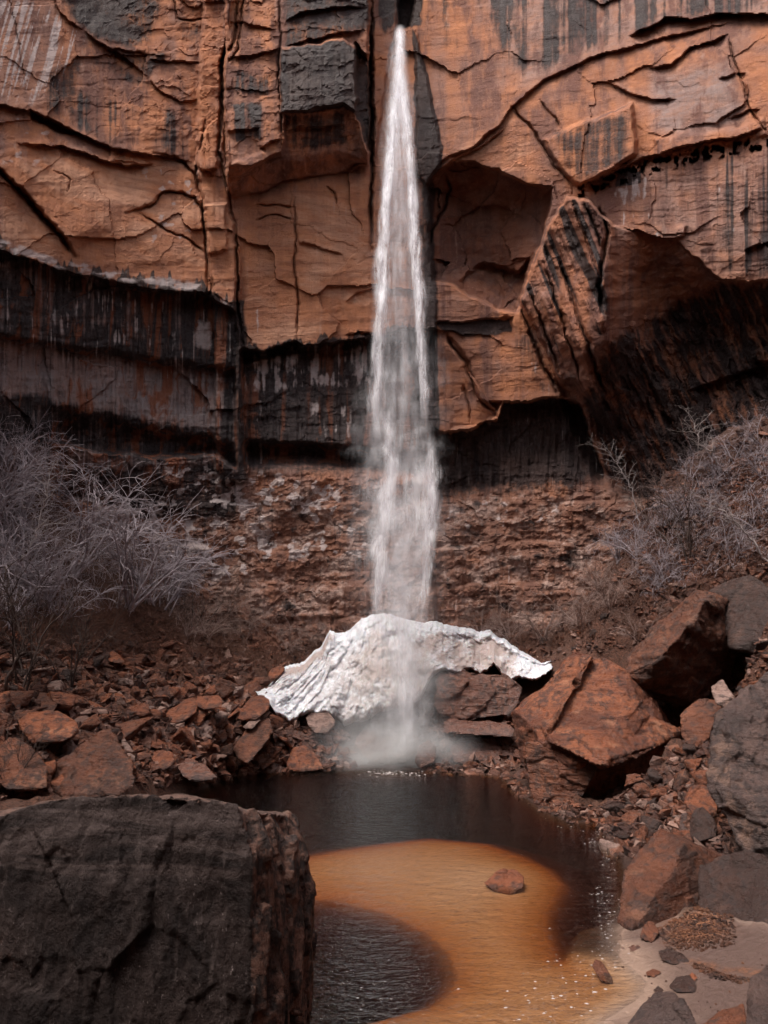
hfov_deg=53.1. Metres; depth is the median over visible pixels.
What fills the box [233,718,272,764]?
boulder
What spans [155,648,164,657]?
talus rock
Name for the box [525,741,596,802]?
boulder
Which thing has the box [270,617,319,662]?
bare shrub
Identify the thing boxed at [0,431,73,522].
bare shrub
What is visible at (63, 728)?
boulder
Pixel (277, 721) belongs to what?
talus rock
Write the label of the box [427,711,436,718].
talus rock
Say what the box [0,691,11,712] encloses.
talus rock
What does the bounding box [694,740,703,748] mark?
talus rock
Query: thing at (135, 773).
talus rock
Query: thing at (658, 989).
stone
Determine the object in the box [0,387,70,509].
bare shrub
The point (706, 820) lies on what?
boulder
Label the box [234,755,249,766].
talus rock
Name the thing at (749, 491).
bare shrub
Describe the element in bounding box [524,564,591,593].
bare shrub
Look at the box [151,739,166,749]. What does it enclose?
talus rock
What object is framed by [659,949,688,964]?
stone
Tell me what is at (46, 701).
boulder
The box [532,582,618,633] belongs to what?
bare shrub
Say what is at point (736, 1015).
stone
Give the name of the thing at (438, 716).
talus rock
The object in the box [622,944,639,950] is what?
stone
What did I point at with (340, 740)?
talus rock
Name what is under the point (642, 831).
talus rock
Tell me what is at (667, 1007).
boulder
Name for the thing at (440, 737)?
talus rock
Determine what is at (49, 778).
talus rock
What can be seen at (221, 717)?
talus rock
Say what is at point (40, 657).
talus rock
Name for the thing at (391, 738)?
boulder
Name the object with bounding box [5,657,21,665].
talus rock
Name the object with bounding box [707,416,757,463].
bare shrub
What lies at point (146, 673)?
talus rock
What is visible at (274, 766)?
talus rock
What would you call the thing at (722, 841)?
rubble
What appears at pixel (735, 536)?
bare shrub
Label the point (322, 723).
boulder
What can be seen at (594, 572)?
bare shrub
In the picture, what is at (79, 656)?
bare sapling
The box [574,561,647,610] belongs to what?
bare shrub
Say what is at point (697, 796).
boulder
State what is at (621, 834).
talus rock
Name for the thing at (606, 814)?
talus rock
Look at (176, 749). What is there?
talus rock
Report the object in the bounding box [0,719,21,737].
talus rock
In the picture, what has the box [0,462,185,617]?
undergrowth
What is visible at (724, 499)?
bare shrub
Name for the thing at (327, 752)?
talus rock
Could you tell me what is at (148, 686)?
talus rock
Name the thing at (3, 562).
bare shrub
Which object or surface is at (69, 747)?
talus rock
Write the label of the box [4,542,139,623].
bare shrub
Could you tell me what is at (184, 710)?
boulder
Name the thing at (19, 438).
bare shrub
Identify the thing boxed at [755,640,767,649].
talus rock
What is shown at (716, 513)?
undergrowth
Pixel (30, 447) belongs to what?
bare shrub
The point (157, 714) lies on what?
talus rock
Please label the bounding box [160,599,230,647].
bare shrub
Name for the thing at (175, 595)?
bare shrub
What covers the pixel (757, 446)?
bare shrub
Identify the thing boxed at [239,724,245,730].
talus rock
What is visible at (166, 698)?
talus rock
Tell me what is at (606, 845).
talus rock
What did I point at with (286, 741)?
talus rock
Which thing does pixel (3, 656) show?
talus rock
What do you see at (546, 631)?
bare shrub
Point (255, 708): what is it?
boulder
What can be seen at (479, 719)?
talus rock
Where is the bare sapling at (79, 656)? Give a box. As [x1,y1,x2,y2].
[27,586,113,686]
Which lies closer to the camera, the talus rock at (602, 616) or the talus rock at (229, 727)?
the talus rock at (229, 727)
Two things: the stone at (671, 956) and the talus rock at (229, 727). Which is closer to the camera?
the stone at (671, 956)
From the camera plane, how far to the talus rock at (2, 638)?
21.15 m
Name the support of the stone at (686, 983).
on the ground
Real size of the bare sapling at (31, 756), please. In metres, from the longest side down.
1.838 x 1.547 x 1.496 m
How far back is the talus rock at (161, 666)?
24.80 m
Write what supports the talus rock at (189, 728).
on the ground
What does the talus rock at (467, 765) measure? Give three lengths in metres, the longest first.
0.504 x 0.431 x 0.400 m
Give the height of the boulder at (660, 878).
1.192 m
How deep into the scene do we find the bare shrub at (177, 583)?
29.02 m
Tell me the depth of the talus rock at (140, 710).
21.46 m
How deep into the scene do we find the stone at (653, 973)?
9.27 m
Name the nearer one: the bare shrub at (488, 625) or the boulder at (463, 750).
the boulder at (463, 750)
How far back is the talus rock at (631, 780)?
17.57 m
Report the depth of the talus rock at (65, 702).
19.91 m
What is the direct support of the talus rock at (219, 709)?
on the ground
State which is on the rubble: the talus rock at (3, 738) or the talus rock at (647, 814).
the talus rock at (3, 738)
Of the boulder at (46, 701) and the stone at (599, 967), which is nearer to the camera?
the stone at (599, 967)
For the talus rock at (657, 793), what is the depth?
16.71 m
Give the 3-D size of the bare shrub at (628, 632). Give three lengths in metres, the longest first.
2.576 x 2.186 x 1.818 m
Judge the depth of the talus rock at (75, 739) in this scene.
18.42 m
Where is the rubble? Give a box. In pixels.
[0,417,767,860]
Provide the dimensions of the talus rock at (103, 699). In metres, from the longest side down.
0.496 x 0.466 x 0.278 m
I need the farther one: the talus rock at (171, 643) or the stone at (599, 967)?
the talus rock at (171, 643)
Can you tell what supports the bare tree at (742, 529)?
on the ground
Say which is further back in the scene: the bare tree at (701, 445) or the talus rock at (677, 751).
the bare tree at (701, 445)
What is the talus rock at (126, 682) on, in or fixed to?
on the ground
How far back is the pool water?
13.06 m
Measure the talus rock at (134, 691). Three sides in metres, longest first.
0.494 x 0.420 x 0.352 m
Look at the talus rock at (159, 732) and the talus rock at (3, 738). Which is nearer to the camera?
the talus rock at (3, 738)
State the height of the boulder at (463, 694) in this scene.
1.632 m
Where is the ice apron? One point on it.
(367, 668)
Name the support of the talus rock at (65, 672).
on the ground
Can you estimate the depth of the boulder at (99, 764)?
16.94 m
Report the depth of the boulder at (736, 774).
13.27 m
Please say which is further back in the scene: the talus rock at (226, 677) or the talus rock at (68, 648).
the talus rock at (226, 677)
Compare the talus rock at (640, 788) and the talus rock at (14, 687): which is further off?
the talus rock at (14, 687)
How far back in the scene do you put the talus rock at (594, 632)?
26.02 m
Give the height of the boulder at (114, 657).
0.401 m
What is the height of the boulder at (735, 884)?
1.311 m
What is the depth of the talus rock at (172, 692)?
23.57 m
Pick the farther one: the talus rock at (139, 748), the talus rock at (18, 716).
the talus rock at (139, 748)
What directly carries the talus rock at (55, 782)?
on the ground
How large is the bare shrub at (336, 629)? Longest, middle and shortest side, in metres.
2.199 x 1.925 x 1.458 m
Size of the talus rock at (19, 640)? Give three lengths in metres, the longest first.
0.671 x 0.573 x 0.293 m
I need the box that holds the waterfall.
[373,34,437,596]
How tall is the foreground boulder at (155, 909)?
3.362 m
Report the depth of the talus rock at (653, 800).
16.44 m
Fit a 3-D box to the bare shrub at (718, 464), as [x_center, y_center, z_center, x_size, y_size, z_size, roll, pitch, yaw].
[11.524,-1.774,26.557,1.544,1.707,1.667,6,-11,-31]
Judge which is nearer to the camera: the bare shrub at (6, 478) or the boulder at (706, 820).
the boulder at (706, 820)
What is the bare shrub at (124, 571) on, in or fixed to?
on the ground
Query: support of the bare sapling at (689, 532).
on the ground
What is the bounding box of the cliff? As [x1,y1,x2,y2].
[0,0,767,653]
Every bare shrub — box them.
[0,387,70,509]
[0,409,54,463]
[0,419,62,472]
[0,420,84,526]
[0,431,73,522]
[0,436,81,570]
[0,484,115,591]
[0,491,107,607]
[0,511,45,609]
[0,547,99,690]
[0,563,54,629]
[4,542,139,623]
[27,418,111,495]
[35,471,116,511]
[39,453,184,577]
[70,487,260,605]
[73,483,229,615]
[106,500,151,532]
[131,529,230,615]
[146,524,233,593]
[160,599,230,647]
[166,588,263,646]
[170,575,233,626]
[175,569,259,619]
[218,585,273,640]
[248,601,305,637]
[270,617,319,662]
[289,611,325,648]
[312,615,359,642]
[439,598,488,620]
[451,600,515,630]
[481,592,543,639]
[504,584,573,640]
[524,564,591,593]
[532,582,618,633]
[574,546,616,591]
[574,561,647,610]
[584,507,658,558]
[590,511,635,563]
[603,593,675,641]
[630,514,690,578]
[634,464,679,496]
[641,552,680,601]
[650,496,766,564]
[651,473,703,514]
[653,493,691,530]
[665,440,718,478]
[669,466,730,501]
[671,477,724,520]
[691,475,767,532]
[692,442,750,478]
[704,476,744,517]
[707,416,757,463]
[723,407,767,444]
[736,434,767,482]
[741,432,767,461]
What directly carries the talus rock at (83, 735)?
on the rubble
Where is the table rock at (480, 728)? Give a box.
[442,718,514,736]
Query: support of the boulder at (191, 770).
on the rubble
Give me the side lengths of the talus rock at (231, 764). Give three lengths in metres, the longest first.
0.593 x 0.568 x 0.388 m
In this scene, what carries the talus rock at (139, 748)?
on the ground
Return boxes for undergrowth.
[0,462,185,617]
[0,584,332,686]
[459,457,767,653]
[624,432,767,587]
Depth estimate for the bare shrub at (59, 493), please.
27.55 m
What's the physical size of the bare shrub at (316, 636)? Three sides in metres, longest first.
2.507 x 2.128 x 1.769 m
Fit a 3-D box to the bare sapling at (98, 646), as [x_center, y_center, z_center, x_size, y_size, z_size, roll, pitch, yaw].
[-9.010,3.344,22.991,2.848,2.570,1.990,-6,-11,33]
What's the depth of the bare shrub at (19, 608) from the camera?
22.39 m
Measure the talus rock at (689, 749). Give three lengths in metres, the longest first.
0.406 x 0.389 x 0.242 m
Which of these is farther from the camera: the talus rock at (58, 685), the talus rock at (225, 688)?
the talus rock at (225, 688)
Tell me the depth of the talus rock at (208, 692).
24.74 m
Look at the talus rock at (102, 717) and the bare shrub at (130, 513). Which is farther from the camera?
the bare shrub at (130, 513)
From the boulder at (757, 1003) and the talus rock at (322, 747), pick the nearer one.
the boulder at (757, 1003)
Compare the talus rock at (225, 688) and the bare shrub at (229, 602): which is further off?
the bare shrub at (229, 602)
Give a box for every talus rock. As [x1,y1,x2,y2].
[0,636,5,645]
[0,653,9,663]
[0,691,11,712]
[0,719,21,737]
[0,735,4,746]
[3,666,11,670]
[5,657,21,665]
[9,631,24,644]
[9,684,17,690]
[9,690,33,707]
[14,709,38,726]
[16,669,27,676]
[17,659,30,665]
[21,643,30,653]
[28,775,51,791]
[30,677,43,686]
[32,666,51,675]
[33,656,45,664]
[33,690,38,698]
[37,685,46,693]
[38,735,79,748]
[41,749,58,760]
[45,760,56,775]
[46,691,75,711]
[48,673,57,682]
[49,680,64,692]
[51,774,63,786]
[58,646,76,655]
[60,668,81,680]
[61,740,77,754]
[68,693,90,707]
[72,687,97,700]
[76,680,94,688]
[76,732,94,740]
[78,713,99,730]
[86,675,97,683]
[89,701,102,706]
[92,655,104,667]
[98,714,108,721]
[100,693,112,702]
[111,683,121,690]
[114,693,124,701]
[116,716,153,740]
[117,678,133,686]
[124,654,146,665]
[126,699,135,705]
[129,703,149,716]
[130,686,139,697]
[132,745,143,752]
[133,760,141,770]
[133,765,137,779]
[141,670,149,676]
[146,682,150,691]
[149,709,165,719]
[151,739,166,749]
[152,660,168,672]
[152,679,170,687]
[154,694,170,703]
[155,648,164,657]
[156,727,162,739]
[159,640,175,648]
[167,687,178,699]
[170,727,196,746]
[171,744,184,754]
[179,687,186,695]
[184,681,197,693]
[184,724,195,731]
[185,709,208,725]
[188,697,198,709]
[197,720,212,737]
[204,684,215,695]
[211,678,240,697]
[212,707,225,712]
[213,732,220,738]
[214,711,227,731]
[217,769,229,776]
[218,743,232,756]
[222,675,235,682]
[224,722,233,739]
[225,759,236,772]
[226,705,236,711]
[228,707,240,720]
[233,686,243,695]
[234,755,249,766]
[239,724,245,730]
[244,679,260,700]
[260,759,274,769]
[264,746,281,758]
[266,758,282,772]
[269,715,284,729]
[278,736,292,748]
[292,730,305,741]
[308,742,316,747]
[310,737,325,740]
[316,745,326,750]
[320,762,335,770]
[323,746,332,757]
[330,732,348,745]
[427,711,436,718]
[431,721,450,733]
[433,735,444,740]
[433,763,443,766]
[435,713,448,721]
[446,766,455,771]
[454,764,462,770]
[462,761,477,770]
[472,718,485,720]
[493,757,500,764]
[499,765,510,773]
[588,629,596,635]
[599,839,619,861]
[600,612,609,619]
[600,803,625,814]
[603,811,609,818]
[605,815,622,824]
[613,830,629,838]
[614,837,627,847]
[623,794,629,801]
[624,773,643,786]
[633,782,649,798]
[633,825,648,839]
[640,815,661,833]
[645,808,651,816]
[646,797,656,804]
[647,767,662,784]
[649,788,666,800]
[649,803,661,811]
[670,828,679,832]
[671,747,684,755]
[673,769,689,791]
[679,829,700,842]
[682,744,695,754]
[684,758,701,771]
[689,770,706,785]
[693,820,702,829]
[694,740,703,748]
[734,847,741,852]
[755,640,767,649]
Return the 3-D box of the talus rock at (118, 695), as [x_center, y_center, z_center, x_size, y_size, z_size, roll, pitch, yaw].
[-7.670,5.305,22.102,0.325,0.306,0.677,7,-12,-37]
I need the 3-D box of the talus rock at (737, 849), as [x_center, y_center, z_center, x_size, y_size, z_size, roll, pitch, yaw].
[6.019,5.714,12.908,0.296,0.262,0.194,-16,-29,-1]
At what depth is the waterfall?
28.85 m
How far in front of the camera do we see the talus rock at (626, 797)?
17.25 m
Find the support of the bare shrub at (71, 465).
on the ground
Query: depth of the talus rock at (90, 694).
21.23 m
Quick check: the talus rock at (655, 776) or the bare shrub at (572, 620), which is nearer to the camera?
the talus rock at (655, 776)
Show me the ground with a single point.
(748, 948)
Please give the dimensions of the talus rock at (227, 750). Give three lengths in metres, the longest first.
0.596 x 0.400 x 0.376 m
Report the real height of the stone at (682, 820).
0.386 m
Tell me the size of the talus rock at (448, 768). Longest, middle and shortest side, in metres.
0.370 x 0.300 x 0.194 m
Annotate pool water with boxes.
[191,769,645,1023]
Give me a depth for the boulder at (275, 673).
26.43 m
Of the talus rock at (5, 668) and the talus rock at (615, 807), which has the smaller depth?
the talus rock at (615, 807)
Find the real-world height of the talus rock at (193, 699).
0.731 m
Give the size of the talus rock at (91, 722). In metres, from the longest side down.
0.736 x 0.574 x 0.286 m
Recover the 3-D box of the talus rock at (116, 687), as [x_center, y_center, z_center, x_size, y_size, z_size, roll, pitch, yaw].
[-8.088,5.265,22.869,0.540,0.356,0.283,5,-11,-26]
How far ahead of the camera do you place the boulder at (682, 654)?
21.16 m
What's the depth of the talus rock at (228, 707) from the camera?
24.17 m
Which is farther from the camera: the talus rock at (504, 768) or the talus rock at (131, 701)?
the talus rock at (504, 768)
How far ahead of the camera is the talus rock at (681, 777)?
16.38 m
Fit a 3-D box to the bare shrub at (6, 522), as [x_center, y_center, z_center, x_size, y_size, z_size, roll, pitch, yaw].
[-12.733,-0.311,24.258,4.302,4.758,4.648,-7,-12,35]
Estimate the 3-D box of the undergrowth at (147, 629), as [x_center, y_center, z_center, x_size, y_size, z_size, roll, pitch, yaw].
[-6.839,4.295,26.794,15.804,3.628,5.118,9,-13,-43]
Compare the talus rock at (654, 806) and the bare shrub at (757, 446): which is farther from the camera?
the bare shrub at (757, 446)
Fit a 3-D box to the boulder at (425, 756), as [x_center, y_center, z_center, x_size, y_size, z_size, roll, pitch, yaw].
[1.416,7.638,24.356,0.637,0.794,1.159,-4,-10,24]
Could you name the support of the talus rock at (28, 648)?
on the ground
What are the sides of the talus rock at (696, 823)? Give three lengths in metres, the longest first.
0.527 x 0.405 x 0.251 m
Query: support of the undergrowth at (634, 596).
on the ground
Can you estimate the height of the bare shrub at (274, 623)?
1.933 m
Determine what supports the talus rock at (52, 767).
on the ground
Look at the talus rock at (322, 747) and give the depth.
24.50 m
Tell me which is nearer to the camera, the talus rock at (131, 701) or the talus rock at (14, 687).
the talus rock at (14, 687)
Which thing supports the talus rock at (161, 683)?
on the ground
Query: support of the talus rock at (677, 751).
on the ground
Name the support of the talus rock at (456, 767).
in the pool water
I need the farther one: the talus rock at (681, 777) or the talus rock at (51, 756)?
the talus rock at (51, 756)
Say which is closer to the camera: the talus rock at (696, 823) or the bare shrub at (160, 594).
the talus rock at (696, 823)
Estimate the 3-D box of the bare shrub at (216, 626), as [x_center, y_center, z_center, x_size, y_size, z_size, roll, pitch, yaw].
[-5.939,3.864,28.122,3.534,2.343,3.093,-3,-9,18]
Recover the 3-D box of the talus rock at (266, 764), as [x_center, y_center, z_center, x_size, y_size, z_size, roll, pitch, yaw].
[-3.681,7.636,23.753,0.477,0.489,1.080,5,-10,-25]
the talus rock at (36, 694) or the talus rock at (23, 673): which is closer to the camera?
the talus rock at (36, 694)
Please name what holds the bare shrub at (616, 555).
on the ground
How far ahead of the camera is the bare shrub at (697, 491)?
26.46 m
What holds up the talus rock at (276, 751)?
on the ground
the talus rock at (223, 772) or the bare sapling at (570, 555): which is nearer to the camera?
the talus rock at (223, 772)
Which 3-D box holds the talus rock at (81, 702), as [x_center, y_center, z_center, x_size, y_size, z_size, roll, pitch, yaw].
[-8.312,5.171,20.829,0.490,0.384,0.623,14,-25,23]
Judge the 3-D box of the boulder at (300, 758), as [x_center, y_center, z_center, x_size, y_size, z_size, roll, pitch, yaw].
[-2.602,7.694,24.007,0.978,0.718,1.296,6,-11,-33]
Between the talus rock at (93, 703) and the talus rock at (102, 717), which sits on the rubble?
the talus rock at (102, 717)
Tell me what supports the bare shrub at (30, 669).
on the ground
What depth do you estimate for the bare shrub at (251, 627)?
28.61 m
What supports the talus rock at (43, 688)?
on the ground
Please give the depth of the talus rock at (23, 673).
20.80 m
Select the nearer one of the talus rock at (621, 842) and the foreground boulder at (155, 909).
the foreground boulder at (155, 909)
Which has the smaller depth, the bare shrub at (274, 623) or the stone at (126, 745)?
the stone at (126, 745)
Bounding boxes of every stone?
[121,738,134,762]
[484,868,523,894]
[592,959,612,982]
[613,809,640,825]
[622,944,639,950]
[640,921,658,942]
[646,969,660,976]
[654,986,662,991]
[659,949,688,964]
[669,975,695,992]
[679,813,687,830]
[690,973,696,980]
[703,1004,745,1023]
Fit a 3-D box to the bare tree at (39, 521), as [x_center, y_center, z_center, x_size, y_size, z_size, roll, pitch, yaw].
[-10.563,0.162,23.964,1.575,3.863,1.864,-9,-13,44]
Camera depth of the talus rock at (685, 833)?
14.17 m
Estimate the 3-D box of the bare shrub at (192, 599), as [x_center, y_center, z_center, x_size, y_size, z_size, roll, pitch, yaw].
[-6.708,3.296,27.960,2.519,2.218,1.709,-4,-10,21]
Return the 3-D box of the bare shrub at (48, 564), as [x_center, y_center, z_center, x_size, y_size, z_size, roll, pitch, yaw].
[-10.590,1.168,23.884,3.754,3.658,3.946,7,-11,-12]
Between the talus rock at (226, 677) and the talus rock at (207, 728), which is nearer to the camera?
the talus rock at (207, 728)
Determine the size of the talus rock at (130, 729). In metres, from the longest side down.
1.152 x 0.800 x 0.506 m
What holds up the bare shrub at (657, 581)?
on the ground
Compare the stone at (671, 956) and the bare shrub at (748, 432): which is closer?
the stone at (671, 956)
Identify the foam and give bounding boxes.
[343,769,632,1021]
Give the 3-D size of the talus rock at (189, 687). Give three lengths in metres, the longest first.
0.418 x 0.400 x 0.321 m
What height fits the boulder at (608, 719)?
4.733 m
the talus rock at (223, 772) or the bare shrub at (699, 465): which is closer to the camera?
the talus rock at (223, 772)
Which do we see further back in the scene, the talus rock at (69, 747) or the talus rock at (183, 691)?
the talus rock at (183, 691)
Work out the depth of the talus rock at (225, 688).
25.02 m
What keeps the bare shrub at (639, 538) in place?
on the ground
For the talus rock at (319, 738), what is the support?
on the ground
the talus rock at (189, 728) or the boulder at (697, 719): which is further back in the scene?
the talus rock at (189, 728)
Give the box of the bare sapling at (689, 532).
[625,442,707,566]
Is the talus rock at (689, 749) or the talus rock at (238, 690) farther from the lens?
the talus rock at (238, 690)
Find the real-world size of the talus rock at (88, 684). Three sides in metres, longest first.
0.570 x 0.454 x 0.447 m
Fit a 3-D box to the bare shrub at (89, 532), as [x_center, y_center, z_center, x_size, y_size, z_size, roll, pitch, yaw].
[-9.193,0.201,26.313,4.529,4.374,6.716,-1,-9,5]
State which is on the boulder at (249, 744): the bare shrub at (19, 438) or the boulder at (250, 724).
the boulder at (250, 724)
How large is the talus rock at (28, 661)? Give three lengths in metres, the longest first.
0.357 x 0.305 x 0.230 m
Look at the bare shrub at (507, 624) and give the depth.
28.72 m
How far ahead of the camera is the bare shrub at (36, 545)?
23.75 m
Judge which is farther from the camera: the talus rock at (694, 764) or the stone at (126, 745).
the stone at (126, 745)
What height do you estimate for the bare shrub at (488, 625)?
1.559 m
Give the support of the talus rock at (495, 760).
on the ground
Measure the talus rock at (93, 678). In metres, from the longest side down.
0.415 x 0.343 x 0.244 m
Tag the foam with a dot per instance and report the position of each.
(546, 961)
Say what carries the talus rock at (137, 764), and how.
on the ground
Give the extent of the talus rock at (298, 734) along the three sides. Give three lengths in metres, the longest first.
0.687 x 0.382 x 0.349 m
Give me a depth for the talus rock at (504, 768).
23.08 m
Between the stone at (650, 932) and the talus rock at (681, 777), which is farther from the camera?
the talus rock at (681, 777)
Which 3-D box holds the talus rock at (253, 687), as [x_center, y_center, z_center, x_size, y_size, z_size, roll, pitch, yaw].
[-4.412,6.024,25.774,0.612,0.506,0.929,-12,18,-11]
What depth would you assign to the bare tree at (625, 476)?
27.66 m
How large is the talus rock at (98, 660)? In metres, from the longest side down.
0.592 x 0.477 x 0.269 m
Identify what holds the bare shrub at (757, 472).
on the ground
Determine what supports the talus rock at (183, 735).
on the ground
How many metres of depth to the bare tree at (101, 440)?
29.25 m
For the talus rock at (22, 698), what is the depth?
19.19 m
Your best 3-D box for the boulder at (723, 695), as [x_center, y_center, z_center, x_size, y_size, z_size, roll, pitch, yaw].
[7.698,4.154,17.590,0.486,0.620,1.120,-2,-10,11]
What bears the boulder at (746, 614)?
on the ground
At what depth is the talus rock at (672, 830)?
14.89 m
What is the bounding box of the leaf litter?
[620,905,766,1011]
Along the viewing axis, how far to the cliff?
30.55 m
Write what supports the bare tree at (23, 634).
on the ground
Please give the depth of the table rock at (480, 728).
24.65 m
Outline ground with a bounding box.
[0,414,767,1023]
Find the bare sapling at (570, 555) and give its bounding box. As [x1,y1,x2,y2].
[536,525,583,584]
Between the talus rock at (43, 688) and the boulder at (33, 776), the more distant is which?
the talus rock at (43, 688)
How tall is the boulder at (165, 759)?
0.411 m
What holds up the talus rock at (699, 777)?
on the ground
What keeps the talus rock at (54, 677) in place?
on the ground
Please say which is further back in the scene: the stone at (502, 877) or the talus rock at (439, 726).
the talus rock at (439, 726)
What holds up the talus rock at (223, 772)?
on the ground
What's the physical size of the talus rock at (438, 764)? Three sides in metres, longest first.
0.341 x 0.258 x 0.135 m
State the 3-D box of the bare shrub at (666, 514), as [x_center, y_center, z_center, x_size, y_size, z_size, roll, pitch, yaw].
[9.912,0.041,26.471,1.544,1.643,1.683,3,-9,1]
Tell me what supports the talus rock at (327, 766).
on the ground
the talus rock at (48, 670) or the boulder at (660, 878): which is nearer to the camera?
the boulder at (660, 878)
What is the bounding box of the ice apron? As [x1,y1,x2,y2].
[256,613,552,726]
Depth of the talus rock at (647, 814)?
16.23 m
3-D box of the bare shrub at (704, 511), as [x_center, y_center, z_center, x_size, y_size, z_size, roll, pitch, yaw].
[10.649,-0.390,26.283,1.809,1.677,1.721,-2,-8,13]
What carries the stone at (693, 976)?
on the ground
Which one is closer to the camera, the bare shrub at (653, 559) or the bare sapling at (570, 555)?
the bare shrub at (653, 559)
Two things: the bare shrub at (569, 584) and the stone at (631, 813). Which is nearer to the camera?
the stone at (631, 813)
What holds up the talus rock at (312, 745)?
on the ground
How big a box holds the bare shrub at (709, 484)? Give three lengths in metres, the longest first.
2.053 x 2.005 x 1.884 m
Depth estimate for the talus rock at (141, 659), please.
24.65 m
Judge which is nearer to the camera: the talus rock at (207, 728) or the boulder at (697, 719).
the boulder at (697, 719)
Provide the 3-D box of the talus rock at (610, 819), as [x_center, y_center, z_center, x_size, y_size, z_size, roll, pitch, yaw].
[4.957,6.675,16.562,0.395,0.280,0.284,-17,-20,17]
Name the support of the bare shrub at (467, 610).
on the ground
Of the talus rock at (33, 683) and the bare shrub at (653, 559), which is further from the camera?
the bare shrub at (653, 559)
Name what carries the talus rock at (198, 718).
on the ground
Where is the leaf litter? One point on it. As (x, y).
(711, 972)
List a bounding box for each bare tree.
[0,546,45,691]
[14,454,77,577]
[84,424,131,477]
[578,432,639,524]
[666,407,722,470]
[673,479,767,561]
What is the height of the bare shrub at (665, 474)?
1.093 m
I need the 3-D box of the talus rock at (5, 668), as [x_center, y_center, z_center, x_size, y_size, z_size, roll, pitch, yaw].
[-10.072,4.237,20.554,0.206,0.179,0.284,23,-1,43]
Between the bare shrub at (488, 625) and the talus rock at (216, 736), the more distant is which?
the bare shrub at (488, 625)
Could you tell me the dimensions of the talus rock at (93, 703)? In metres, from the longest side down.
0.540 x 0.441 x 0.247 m
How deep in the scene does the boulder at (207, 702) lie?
22.43 m
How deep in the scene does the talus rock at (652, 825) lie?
15.75 m
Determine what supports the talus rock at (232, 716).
on the ground
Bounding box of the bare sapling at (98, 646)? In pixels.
[37,584,130,660]
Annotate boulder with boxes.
[0,737,47,792]
[0,794,316,1023]
[18,710,78,743]
[37,692,56,710]
[52,728,135,797]
[108,650,124,663]
[152,750,174,769]
[165,699,197,722]
[177,758,216,782]
[195,695,222,709]
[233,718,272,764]
[238,695,269,720]
[243,719,259,728]
[268,666,284,679]
[286,745,322,771]
[306,712,334,733]
[354,712,419,763]
[415,739,436,767]
[433,669,521,719]
[451,737,501,763]
[511,649,680,796]
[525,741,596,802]
[616,828,721,930]
[625,590,738,706]
[628,991,695,1023]
[680,698,721,743]
[684,784,717,818]
[690,807,716,841]
[697,850,767,923]
[705,672,767,857]
[708,575,767,654]
[711,680,734,707]
[746,964,767,1023]

